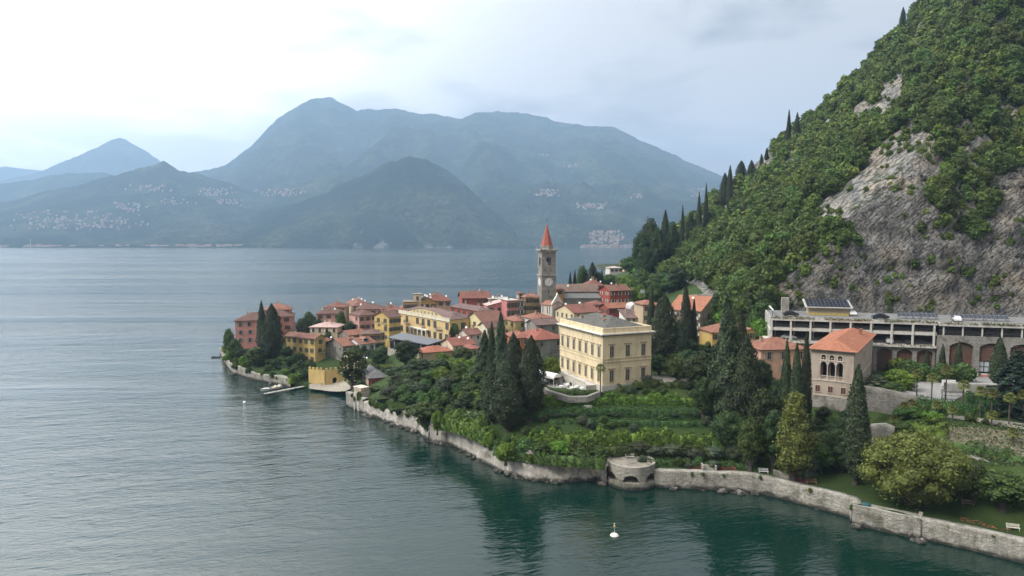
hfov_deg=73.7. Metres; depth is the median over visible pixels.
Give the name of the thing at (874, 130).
hillside tree
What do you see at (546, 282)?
bell tower
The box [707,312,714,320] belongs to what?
garden shrub
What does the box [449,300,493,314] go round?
crimson house
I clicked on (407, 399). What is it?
garden shrub
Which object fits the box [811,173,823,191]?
hillside tree
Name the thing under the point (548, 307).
white church
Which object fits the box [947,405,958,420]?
fan palm
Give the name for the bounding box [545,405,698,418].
hedge
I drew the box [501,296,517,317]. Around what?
rose terrace house
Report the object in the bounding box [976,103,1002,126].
hillside tree
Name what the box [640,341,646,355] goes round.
window
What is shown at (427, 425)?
hanging shrub
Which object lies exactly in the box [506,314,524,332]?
long yellow house
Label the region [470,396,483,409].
garden shrub
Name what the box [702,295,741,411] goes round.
cypress
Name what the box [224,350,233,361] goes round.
garden tree
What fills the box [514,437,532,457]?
terrace shrub
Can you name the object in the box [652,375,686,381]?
villa forecourt
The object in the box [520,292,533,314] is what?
ochre house
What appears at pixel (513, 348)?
cypress
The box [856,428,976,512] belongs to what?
magnolia
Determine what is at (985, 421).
garden shrub
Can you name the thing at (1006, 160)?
hillside tree
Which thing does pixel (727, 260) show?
hillside tree
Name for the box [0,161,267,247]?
shore hills
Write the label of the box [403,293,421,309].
tower block house
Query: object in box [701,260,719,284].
hillside tree
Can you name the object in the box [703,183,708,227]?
cypress
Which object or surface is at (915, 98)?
hillside tree
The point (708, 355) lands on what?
garden shrub
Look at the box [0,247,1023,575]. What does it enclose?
water
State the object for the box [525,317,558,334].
brick lane house
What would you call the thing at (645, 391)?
garden shrub
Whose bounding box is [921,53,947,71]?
hillside tree
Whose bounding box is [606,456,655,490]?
round bastion
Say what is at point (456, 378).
garden shrub
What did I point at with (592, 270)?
cypress
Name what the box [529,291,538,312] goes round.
ochre tall house
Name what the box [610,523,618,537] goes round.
beacon buoy
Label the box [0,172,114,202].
hills
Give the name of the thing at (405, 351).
garden tree
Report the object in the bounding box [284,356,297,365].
garden shrub
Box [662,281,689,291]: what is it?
garden tree
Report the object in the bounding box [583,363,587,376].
window
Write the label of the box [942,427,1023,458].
dry bed
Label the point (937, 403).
fan palm
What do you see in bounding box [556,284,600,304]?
long nave
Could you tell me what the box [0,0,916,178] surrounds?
sky
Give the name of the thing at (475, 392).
hedge
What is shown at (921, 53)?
hillside tree
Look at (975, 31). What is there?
hillside tree
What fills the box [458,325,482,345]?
white gable cottage
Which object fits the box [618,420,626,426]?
garden shrub
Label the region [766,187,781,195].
hillside tree
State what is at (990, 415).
fan palm
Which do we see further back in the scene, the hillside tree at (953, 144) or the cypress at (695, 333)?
the hillside tree at (953, 144)
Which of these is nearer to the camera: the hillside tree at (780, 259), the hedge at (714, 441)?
the hedge at (714, 441)
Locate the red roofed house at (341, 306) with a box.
[324,299,349,322]
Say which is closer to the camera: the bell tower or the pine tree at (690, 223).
the bell tower
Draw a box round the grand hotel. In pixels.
[398,304,469,339]
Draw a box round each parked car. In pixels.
[780,333,796,339]
[782,311,798,316]
[849,310,856,315]
[871,313,888,318]
[884,337,893,343]
[902,338,910,342]
[935,326,945,331]
[952,316,961,321]
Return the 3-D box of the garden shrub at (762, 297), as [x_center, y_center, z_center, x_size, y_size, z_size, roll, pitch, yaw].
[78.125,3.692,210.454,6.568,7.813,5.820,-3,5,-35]
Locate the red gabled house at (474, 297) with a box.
[457,288,490,306]
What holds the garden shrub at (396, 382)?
on the ground
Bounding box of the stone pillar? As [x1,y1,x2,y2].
[441,431,446,442]
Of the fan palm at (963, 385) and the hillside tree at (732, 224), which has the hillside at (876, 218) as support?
the hillside tree at (732, 224)
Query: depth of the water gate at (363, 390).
198.99 m
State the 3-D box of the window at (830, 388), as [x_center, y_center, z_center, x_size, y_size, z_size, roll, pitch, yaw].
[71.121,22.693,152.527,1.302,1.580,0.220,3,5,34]
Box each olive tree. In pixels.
[629,441,648,452]
[646,445,664,455]
[663,444,683,457]
[685,448,704,459]
[705,445,725,460]
[723,443,742,460]
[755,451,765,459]
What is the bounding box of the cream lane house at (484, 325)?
[477,321,497,342]
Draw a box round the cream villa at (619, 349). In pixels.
[554,312,655,391]
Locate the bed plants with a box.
[929,421,1023,466]
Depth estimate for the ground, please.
138.76 m
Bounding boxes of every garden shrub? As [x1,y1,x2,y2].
[220,345,227,353]
[233,348,245,357]
[241,360,250,366]
[263,364,273,371]
[270,359,279,368]
[276,356,285,362]
[279,361,288,365]
[281,368,289,373]
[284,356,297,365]
[289,365,302,371]
[292,352,305,362]
[301,369,308,379]
[354,345,368,351]
[364,350,372,356]
[376,345,387,353]
[378,388,387,395]
[385,385,399,403]
[387,373,401,382]
[388,379,402,386]
[391,384,412,397]
[397,371,410,379]
[398,392,415,405]
[399,378,408,385]
[408,370,426,380]
[409,381,419,392]
[413,389,425,398]
[414,383,431,392]
[415,392,432,403]
[418,379,432,385]
[422,369,436,382]
[430,387,448,398]
[432,366,450,380]
[432,398,443,405]
[435,352,449,359]
[438,360,449,369]
[440,392,454,406]
[449,373,462,383]
[449,383,458,392]
[450,399,460,407]
[452,347,474,359]
[452,362,467,375]
[452,389,461,398]
[456,391,474,409]
[457,380,469,390]
[462,372,479,383]
[464,359,473,366]
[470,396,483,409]
[471,370,487,381]
[503,435,511,441]
[520,426,531,434]
[533,426,546,435]
[537,411,547,419]
[539,414,548,421]
[576,416,587,424]
[585,419,596,428]
[598,415,608,423]
[605,421,615,427]
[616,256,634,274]
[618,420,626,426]
[623,385,636,393]
[629,423,638,431]
[632,382,644,389]
[637,455,648,462]
[640,375,652,383]
[642,388,650,394]
[648,379,659,388]
[655,261,666,273]
[655,386,668,395]
[657,414,666,420]
[660,275,672,293]
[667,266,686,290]
[674,457,683,465]
[683,381,693,388]
[684,457,692,463]
[684,462,692,467]
[685,339,698,351]
[694,344,703,351]
[694,456,703,467]
[697,351,711,359]
[701,341,717,354]
[702,415,713,425]
[703,319,716,326]
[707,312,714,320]
[708,460,718,467]
[709,406,732,415]
[710,292,719,312]
[714,309,722,321]
[736,309,751,319]
[742,292,755,304]
[753,299,778,313]
[755,288,776,302]
[807,419,818,432]
[812,418,827,429]
[814,406,831,422]
[817,424,832,431]
[824,413,842,422]
[826,415,840,425]
[828,428,846,441]
[830,418,846,429]
[831,461,841,470]
[836,410,848,418]
[883,368,896,375]
[888,357,902,369]
[892,406,910,419]
[894,418,904,423]
[898,422,914,432]
[904,405,923,419]
[919,410,927,418]
[920,404,930,411]
[924,411,945,420]
[931,418,943,424]
[938,408,948,417]
[964,412,978,422]
[972,405,983,414]
[980,418,988,423]
[994,411,1003,416]
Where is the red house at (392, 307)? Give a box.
[386,302,401,311]
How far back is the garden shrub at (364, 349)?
249.56 m
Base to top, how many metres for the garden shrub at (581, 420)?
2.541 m
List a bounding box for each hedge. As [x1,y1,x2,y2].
[286,372,304,383]
[438,409,497,446]
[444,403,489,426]
[453,389,480,400]
[491,438,605,470]
[511,423,711,448]
[514,439,762,462]
[542,390,694,406]
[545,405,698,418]
[549,388,617,396]
[549,417,704,426]
[617,378,694,392]
[648,457,764,471]
[689,466,734,469]
[711,434,767,458]
[910,419,949,437]
[915,394,986,416]
[932,435,1023,463]
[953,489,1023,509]
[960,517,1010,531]
[964,390,1015,414]
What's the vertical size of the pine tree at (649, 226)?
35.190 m
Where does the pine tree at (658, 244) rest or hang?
on the hillside at (876, 218)
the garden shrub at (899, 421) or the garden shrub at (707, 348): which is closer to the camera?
the garden shrub at (899, 421)
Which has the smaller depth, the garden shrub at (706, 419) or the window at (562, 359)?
the garden shrub at (706, 419)
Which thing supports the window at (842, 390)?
in the loggia house at (837, 356)
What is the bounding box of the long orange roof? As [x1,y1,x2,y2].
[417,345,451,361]
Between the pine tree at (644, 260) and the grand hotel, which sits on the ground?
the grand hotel
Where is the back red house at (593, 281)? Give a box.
[582,276,602,286]
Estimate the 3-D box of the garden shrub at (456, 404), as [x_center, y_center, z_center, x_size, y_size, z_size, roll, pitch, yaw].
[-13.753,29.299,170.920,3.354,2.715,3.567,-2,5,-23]
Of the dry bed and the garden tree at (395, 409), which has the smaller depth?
the dry bed
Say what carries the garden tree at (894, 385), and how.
on the ground
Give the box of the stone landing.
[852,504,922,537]
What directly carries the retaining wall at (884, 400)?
on the ground
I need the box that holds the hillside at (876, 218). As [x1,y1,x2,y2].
[595,2,1023,316]
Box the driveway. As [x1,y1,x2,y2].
[902,377,1014,401]
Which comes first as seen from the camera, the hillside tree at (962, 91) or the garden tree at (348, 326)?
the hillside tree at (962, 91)
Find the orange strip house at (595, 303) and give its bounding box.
[585,300,601,309]
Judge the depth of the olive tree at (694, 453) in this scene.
141.30 m
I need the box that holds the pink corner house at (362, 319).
[348,308,375,330]
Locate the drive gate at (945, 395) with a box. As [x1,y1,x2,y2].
[940,389,966,400]
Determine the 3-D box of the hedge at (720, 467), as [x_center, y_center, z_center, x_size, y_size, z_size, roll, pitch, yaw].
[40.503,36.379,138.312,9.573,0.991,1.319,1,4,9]
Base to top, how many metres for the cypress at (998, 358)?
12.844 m
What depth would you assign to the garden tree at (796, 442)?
130.01 m
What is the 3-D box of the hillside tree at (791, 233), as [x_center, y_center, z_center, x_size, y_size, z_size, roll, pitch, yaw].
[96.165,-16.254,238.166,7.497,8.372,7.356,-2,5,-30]
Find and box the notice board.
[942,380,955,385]
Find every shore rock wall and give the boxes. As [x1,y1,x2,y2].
[364,401,429,439]
[429,420,472,453]
[472,440,613,482]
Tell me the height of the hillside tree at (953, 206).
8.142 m
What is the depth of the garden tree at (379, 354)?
222.96 m
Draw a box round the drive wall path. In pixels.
[947,414,1023,428]
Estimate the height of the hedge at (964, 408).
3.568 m
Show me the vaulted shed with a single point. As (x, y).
(629, 305)
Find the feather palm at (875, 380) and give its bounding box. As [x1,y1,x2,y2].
[864,374,888,387]
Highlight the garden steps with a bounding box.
[701,463,716,470]
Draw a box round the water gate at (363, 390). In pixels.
[353,385,368,409]
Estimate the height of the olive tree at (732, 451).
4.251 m
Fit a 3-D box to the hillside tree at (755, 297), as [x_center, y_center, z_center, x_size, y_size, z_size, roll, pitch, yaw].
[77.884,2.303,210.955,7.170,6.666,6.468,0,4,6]
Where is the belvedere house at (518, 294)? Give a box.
[516,292,524,299]
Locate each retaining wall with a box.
[695,294,712,295]
[864,386,920,414]
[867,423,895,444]
[961,453,987,461]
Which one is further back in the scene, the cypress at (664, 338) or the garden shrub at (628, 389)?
the cypress at (664, 338)
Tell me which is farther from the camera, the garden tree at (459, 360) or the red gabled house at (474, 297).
the red gabled house at (474, 297)
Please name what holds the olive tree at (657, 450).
on the ground
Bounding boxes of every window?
[461,322,465,328]
[560,333,563,345]
[560,355,563,367]
[565,335,569,347]
[571,336,575,349]
[571,359,575,372]
[577,338,581,351]
[577,361,581,374]
[583,340,587,353]
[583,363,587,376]
[589,365,593,379]
[590,342,593,355]
[596,343,600,357]
[608,344,614,357]
[608,368,615,382]
[624,342,631,356]
[624,366,630,380]
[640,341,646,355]
[640,365,646,379]
[765,352,773,359]
[779,352,783,359]
[815,384,820,391]
[821,354,826,360]
[827,386,832,392]
[837,355,842,361]
[840,387,845,394]
[979,361,990,371]
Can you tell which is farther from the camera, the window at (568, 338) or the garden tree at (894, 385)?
the window at (568, 338)
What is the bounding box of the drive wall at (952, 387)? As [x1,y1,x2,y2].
[944,382,1012,392]
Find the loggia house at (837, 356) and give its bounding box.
[809,328,876,411]
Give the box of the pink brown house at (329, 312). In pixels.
[315,305,344,322]
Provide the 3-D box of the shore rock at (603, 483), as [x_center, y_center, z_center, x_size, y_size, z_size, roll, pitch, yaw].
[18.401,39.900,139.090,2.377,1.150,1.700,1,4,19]
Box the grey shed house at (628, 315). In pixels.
[618,309,637,322]
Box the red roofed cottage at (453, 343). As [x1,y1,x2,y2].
[440,334,475,352]
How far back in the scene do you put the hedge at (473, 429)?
154.82 m
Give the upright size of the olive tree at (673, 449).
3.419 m
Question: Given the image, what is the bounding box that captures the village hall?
[554,302,601,334]
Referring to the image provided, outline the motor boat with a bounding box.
[260,384,282,390]
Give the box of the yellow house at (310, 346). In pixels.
[284,331,325,362]
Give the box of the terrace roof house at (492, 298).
[487,294,506,301]
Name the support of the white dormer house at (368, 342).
on the ground
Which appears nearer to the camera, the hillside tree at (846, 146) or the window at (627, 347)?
the window at (627, 347)
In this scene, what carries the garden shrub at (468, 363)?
on the ground
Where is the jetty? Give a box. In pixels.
[263,383,305,395]
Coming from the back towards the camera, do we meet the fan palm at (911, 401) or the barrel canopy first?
the barrel canopy
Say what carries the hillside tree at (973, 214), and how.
on the hillside at (876, 218)
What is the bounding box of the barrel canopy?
[542,371,560,385]
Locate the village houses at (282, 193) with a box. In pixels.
[0,153,707,247]
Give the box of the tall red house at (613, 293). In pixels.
[597,282,631,302]
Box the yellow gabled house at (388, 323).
[373,309,402,347]
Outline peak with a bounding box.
[0,138,160,183]
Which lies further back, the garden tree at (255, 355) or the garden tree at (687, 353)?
the garden tree at (255, 355)
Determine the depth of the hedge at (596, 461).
139.01 m
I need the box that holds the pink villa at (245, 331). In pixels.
[234,301,295,348]
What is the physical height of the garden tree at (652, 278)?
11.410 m
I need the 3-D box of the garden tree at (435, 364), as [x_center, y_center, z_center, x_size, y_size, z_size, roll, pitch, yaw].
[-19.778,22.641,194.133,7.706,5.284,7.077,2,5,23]
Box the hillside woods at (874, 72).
[668,0,1023,314]
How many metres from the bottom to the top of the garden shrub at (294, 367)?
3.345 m
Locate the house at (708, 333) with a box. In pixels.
[697,323,757,359]
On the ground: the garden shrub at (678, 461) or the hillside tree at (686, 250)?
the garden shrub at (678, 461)
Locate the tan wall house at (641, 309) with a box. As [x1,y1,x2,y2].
[632,300,656,324]
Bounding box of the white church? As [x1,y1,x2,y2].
[540,293,563,316]
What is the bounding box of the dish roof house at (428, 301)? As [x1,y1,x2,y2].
[421,294,437,307]
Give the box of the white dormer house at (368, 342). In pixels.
[349,334,376,357]
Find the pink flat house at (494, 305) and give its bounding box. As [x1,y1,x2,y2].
[483,299,500,311]
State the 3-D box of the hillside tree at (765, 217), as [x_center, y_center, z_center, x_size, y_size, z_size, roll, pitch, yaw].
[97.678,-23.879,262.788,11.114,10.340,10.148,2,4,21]
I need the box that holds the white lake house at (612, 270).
[604,266,622,274]
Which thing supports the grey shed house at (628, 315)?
on the ground
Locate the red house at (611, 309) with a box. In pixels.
[598,300,627,317]
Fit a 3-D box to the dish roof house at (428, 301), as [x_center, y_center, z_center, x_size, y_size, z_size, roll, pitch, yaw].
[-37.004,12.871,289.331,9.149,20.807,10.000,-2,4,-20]
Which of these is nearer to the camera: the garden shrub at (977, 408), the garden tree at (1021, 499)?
the garden tree at (1021, 499)
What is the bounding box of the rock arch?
[577,468,591,480]
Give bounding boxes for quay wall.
[220,347,294,387]
[346,391,367,412]
[654,468,862,522]
[905,514,1023,563]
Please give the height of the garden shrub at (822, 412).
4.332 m
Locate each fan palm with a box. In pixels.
[595,364,605,396]
[889,415,898,422]
[899,401,908,409]
[906,399,917,406]
[911,368,923,395]
[927,373,939,396]
[931,400,942,411]
[939,365,952,392]
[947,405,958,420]
[957,379,970,403]
[974,386,987,417]
[986,388,998,413]
[986,410,997,426]
[1003,393,1017,423]
[1006,427,1020,443]
[1017,389,1023,421]
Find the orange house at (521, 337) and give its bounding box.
[506,329,527,351]
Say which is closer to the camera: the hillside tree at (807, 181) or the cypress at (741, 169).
the hillside tree at (807, 181)
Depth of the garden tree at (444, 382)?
176.98 m
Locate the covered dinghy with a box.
[858,502,870,506]
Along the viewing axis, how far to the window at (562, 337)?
183.84 m
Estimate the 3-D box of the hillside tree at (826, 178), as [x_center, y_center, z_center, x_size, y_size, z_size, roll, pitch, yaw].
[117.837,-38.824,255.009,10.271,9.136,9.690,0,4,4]
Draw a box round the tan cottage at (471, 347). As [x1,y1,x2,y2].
[462,344,478,354]
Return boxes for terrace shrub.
[495,441,515,465]
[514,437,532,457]
[532,441,549,452]
[547,440,569,454]
[549,413,560,416]
[569,444,587,454]
[589,444,608,454]
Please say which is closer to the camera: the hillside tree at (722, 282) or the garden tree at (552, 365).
the garden tree at (552, 365)
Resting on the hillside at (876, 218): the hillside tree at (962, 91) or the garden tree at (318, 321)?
the hillside tree at (962, 91)
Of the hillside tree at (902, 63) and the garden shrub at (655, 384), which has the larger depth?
the hillside tree at (902, 63)
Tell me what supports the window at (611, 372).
in the cream villa at (619, 349)
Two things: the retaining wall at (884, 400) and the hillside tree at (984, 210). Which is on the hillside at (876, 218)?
the hillside tree at (984, 210)
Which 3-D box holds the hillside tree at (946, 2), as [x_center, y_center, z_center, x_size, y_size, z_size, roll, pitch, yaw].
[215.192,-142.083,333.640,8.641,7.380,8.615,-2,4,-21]
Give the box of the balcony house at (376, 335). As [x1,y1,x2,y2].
[361,328,384,349]
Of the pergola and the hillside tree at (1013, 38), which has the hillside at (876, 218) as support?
the hillside tree at (1013, 38)
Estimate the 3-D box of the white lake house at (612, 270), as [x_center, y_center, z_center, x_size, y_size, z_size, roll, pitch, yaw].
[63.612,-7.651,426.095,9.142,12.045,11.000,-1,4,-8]
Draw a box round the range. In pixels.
[0,166,40,180]
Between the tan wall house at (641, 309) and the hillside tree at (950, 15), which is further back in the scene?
the hillside tree at (950, 15)
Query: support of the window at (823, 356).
in the loggia house at (837, 356)
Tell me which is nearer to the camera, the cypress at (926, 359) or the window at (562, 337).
the cypress at (926, 359)
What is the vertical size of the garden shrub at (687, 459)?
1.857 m
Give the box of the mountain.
[196,97,722,246]
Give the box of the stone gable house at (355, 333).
[337,328,363,337]
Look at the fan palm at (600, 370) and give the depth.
159.66 m
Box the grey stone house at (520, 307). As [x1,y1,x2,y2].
[513,298,523,315]
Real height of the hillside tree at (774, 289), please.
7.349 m
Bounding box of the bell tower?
[535,220,557,312]
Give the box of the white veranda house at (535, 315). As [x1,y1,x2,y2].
[519,310,554,330]
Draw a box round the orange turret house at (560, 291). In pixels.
[556,287,564,303]
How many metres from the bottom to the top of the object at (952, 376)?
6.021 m
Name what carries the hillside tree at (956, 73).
on the hillside at (876, 218)
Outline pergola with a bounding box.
[364,358,395,368]
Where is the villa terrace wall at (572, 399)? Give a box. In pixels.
[543,387,599,402]
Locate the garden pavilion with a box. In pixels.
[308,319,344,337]
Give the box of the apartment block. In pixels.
[670,295,712,340]
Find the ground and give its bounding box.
[229,272,1023,536]
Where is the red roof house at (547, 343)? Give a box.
[523,327,559,357]
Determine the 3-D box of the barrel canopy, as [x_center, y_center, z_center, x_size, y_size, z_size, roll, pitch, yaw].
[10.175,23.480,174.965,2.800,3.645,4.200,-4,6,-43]
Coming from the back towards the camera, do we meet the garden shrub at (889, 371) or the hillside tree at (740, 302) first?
the hillside tree at (740, 302)
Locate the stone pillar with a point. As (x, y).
(443, 436)
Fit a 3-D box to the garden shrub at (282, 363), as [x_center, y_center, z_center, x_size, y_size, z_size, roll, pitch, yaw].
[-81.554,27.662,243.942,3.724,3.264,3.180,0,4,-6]
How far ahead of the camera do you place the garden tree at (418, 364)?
198.25 m
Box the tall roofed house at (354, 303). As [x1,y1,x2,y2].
[345,296,366,320]
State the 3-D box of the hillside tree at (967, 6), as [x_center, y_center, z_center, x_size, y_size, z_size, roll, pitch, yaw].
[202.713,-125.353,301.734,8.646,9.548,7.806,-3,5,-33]
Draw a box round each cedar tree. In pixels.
[982,349,1023,414]
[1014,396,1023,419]
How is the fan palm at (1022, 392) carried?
on the ground
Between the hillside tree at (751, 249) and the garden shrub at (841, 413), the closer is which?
the garden shrub at (841, 413)
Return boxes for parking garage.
[762,297,1023,376]
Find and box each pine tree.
[631,232,647,271]
[635,247,655,273]
[636,217,658,257]
[648,226,667,271]
[665,221,679,257]
[684,212,696,239]
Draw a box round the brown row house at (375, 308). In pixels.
[354,301,386,312]
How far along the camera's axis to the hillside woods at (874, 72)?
275.11 m
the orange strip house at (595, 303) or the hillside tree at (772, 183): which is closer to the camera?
the orange strip house at (595, 303)
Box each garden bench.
[806,478,816,484]
[961,499,974,505]
[1006,523,1019,530]
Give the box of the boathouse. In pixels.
[363,364,387,385]
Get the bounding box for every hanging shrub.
[269,370,275,377]
[356,391,362,400]
[379,403,386,411]
[424,421,429,431]
[525,454,534,462]
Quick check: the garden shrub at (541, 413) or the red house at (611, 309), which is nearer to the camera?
the garden shrub at (541, 413)
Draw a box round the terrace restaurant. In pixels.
[387,333,441,355]
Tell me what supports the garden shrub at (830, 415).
on the ground
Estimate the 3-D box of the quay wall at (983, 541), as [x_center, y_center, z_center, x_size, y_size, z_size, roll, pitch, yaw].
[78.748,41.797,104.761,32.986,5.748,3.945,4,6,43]
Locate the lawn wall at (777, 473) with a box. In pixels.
[773,469,788,478]
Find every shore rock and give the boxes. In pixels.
[504,471,511,475]
[549,479,557,483]
[555,479,565,483]
[597,480,606,485]
[669,486,677,490]
[716,488,727,493]
[734,489,745,494]
[850,523,863,529]
[915,537,927,543]
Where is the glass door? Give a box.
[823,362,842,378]
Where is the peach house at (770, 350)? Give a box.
[751,337,810,379]
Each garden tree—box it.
[222,328,234,350]
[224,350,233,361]
[227,339,242,357]
[238,356,246,366]
[244,346,269,366]
[263,358,273,364]
[280,347,292,356]
[294,317,308,332]
[295,360,304,367]
[301,311,315,332]
[304,359,315,368]
[312,318,322,325]
[325,332,332,338]
[335,310,346,323]
[337,347,367,390]
[342,321,355,329]
[369,386,380,391]
[370,348,387,363]
[372,394,389,400]
[384,365,404,375]
[389,407,401,411]
[393,340,421,364]
[403,358,431,371]
[403,379,417,385]
[403,401,444,422]
[430,358,452,370]
[431,410,441,434]
[433,376,452,392]
[449,327,455,336]
[449,358,472,368]
[454,324,459,336]
[459,382,481,391]
[543,356,561,382]
[576,265,588,283]
[597,272,604,284]
[603,274,617,284]
[614,277,621,284]
[619,274,632,296]
[630,283,647,301]
[632,269,650,288]
[645,272,665,290]
[646,282,663,302]
[651,354,665,375]
[661,353,682,376]
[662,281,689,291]
[667,356,687,382]
[675,349,698,358]
[679,354,713,388]
[689,378,718,419]
[707,409,747,447]
[735,416,765,471]
[745,308,764,327]
[746,387,782,426]
[750,318,767,339]
[755,358,772,387]
[762,410,781,471]
[768,379,780,399]
[772,390,821,480]
[798,457,820,480]
[811,442,836,473]
[816,430,841,453]
[830,441,845,472]
[880,381,906,392]
[884,369,921,390]
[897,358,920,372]
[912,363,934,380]
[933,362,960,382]
[954,362,980,382]
[962,461,991,503]
[967,468,1023,512]
[1015,478,1023,505]
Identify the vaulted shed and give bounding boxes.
[626,302,633,308]
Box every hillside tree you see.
[662,256,679,272]
[672,246,681,257]
[681,239,692,254]
[681,242,692,253]
[685,258,697,277]
[688,225,705,240]
[688,252,706,269]
[689,239,698,253]
[691,262,702,280]
[695,233,707,251]
[697,251,714,272]
[701,211,717,226]
[701,227,712,240]
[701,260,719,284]
[704,228,722,242]
[709,240,727,252]
[712,252,722,267]
[713,217,729,231]
[713,275,731,291]
[716,245,728,262]
[716,257,734,275]
[718,282,742,307]
[719,258,735,275]
[723,216,740,238]
[723,230,747,247]
[728,240,742,254]
[729,198,742,211]
[729,250,755,273]
[729,266,749,291]
[731,295,753,316]
[732,223,746,232]
[735,216,752,229]
[737,274,749,293]
[739,195,750,210]
[742,223,751,238]
[742,267,760,286]
[744,193,761,208]
[746,245,755,256]
[748,221,771,242]
[749,228,768,245]
[751,194,768,214]
[751,202,765,221]
[751,213,771,228]
[752,254,785,286]
[752,285,773,302]
[755,231,780,262]
[756,193,770,205]
[760,178,781,190]
[762,187,772,195]
[764,192,781,213]
[765,238,788,257]
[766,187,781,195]
[767,197,787,215]
[767,215,777,228]
[768,285,780,305]
[769,223,792,233]
[772,211,796,228]
[775,292,792,308]
[776,231,790,241]
[776,250,787,261]
[777,192,792,199]
[782,195,793,207]
[784,230,794,239]
[785,195,803,218]
[787,186,799,194]
[788,234,800,252]
[794,212,814,231]
[794,231,819,255]
[795,220,820,237]
[798,207,816,220]
[799,169,818,198]
[803,147,816,160]
[807,156,832,173]
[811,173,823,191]
[812,172,840,195]
[819,168,845,184]
[819,214,842,232]
[823,130,840,145]
[828,126,843,135]
[832,228,855,246]
[834,128,851,147]
[839,136,854,153]
[844,150,854,165]
[847,145,870,168]
[850,126,871,150]
[864,122,882,147]
[887,109,908,129]
[891,95,900,110]
[894,58,912,73]
[895,93,911,110]
[903,61,921,77]
[907,76,929,87]
[909,86,924,103]
[913,47,931,62]
[913,73,928,91]
[917,80,942,98]
[918,96,932,113]
[919,55,930,69]
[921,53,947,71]
[922,98,957,130]
[922,182,939,203]
[928,90,949,106]
[929,140,951,157]
[930,61,949,80]
[933,186,952,210]
[935,18,949,37]
[936,173,955,192]
[938,12,954,23]
[938,164,961,182]
[941,67,969,88]
[942,20,963,40]
[943,0,951,5]
[943,111,959,127]
[944,136,959,154]
[945,95,965,111]
[946,28,967,46]
[946,194,959,217]
[947,152,968,162]
[948,154,969,175]
[954,82,975,98]
[955,14,973,27]
[960,0,980,14]
[960,22,989,44]
[960,81,981,92]
[962,90,986,117]
[962,216,987,239]
[965,208,981,221]
[967,73,987,91]
[972,143,995,155]
[974,166,996,185]
[975,201,995,219]
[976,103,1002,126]
[978,148,1008,175]
[981,36,1003,52]
[982,72,1000,96]
[983,0,1010,18]
[983,186,1005,206]
[985,94,1001,116]
[990,24,1007,42]
[992,76,1011,98]
[999,62,1023,82]
[999,153,1012,173]
[1000,44,1023,66]
[1002,7,1023,30]
[1002,30,1023,45]
[1006,84,1023,105]
[1008,154,1023,171]
[1009,0,1023,6]
[1009,131,1023,146]
[1018,27,1023,45]
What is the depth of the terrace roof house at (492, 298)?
294.69 m
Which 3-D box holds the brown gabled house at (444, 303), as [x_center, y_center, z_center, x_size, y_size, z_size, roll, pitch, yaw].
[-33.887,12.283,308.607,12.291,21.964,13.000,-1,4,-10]
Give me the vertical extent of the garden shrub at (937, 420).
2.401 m
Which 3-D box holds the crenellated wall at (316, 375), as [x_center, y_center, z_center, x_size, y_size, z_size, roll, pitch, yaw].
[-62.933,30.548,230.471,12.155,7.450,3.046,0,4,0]
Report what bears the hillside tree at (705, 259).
on the hillside at (876, 218)
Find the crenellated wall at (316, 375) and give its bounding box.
[308,367,343,384]
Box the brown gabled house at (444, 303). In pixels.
[429,291,451,310]
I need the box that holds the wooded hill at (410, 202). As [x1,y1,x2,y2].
[191,156,540,247]
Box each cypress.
[255,301,265,348]
[259,303,285,358]
[469,330,487,374]
[479,362,497,424]
[485,321,495,372]
[486,355,526,432]
[493,312,508,371]
[498,333,523,375]
[517,335,547,420]
[573,270,576,283]
[586,261,598,281]
[647,285,654,345]
[651,293,680,357]
[661,209,669,260]
[673,320,688,351]
[679,207,684,247]
[679,285,693,339]
[691,300,697,341]
[695,192,701,225]
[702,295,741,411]
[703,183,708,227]
[718,173,727,205]
[725,165,733,208]
[725,335,763,421]
[734,308,746,356]
[735,160,746,176]
[747,160,754,173]
[759,154,763,165]
[764,148,768,159]
[778,339,791,418]
[785,110,790,140]
[788,343,804,399]
[793,112,800,133]
[801,331,812,420]
[840,364,872,485]
[899,7,905,25]
[924,350,929,367]
[938,344,945,363]
[953,341,963,367]
[987,337,1008,382]
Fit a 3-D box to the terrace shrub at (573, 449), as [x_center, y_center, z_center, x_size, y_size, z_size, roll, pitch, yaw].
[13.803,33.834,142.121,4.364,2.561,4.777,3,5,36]
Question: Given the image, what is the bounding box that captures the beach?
[309,381,350,391]
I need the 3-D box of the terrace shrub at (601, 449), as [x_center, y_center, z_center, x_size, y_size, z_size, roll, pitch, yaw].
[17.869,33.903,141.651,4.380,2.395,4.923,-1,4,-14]
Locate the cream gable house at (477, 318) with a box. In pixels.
[467,310,506,332]
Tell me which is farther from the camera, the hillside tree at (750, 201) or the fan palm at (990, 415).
the hillside tree at (750, 201)
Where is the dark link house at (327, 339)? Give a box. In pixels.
[325,336,331,353]
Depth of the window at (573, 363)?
178.49 m
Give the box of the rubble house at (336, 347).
[326,336,355,359]
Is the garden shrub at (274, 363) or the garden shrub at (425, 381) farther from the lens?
the garden shrub at (274, 363)
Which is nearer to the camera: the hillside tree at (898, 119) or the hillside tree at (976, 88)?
the hillside tree at (976, 88)

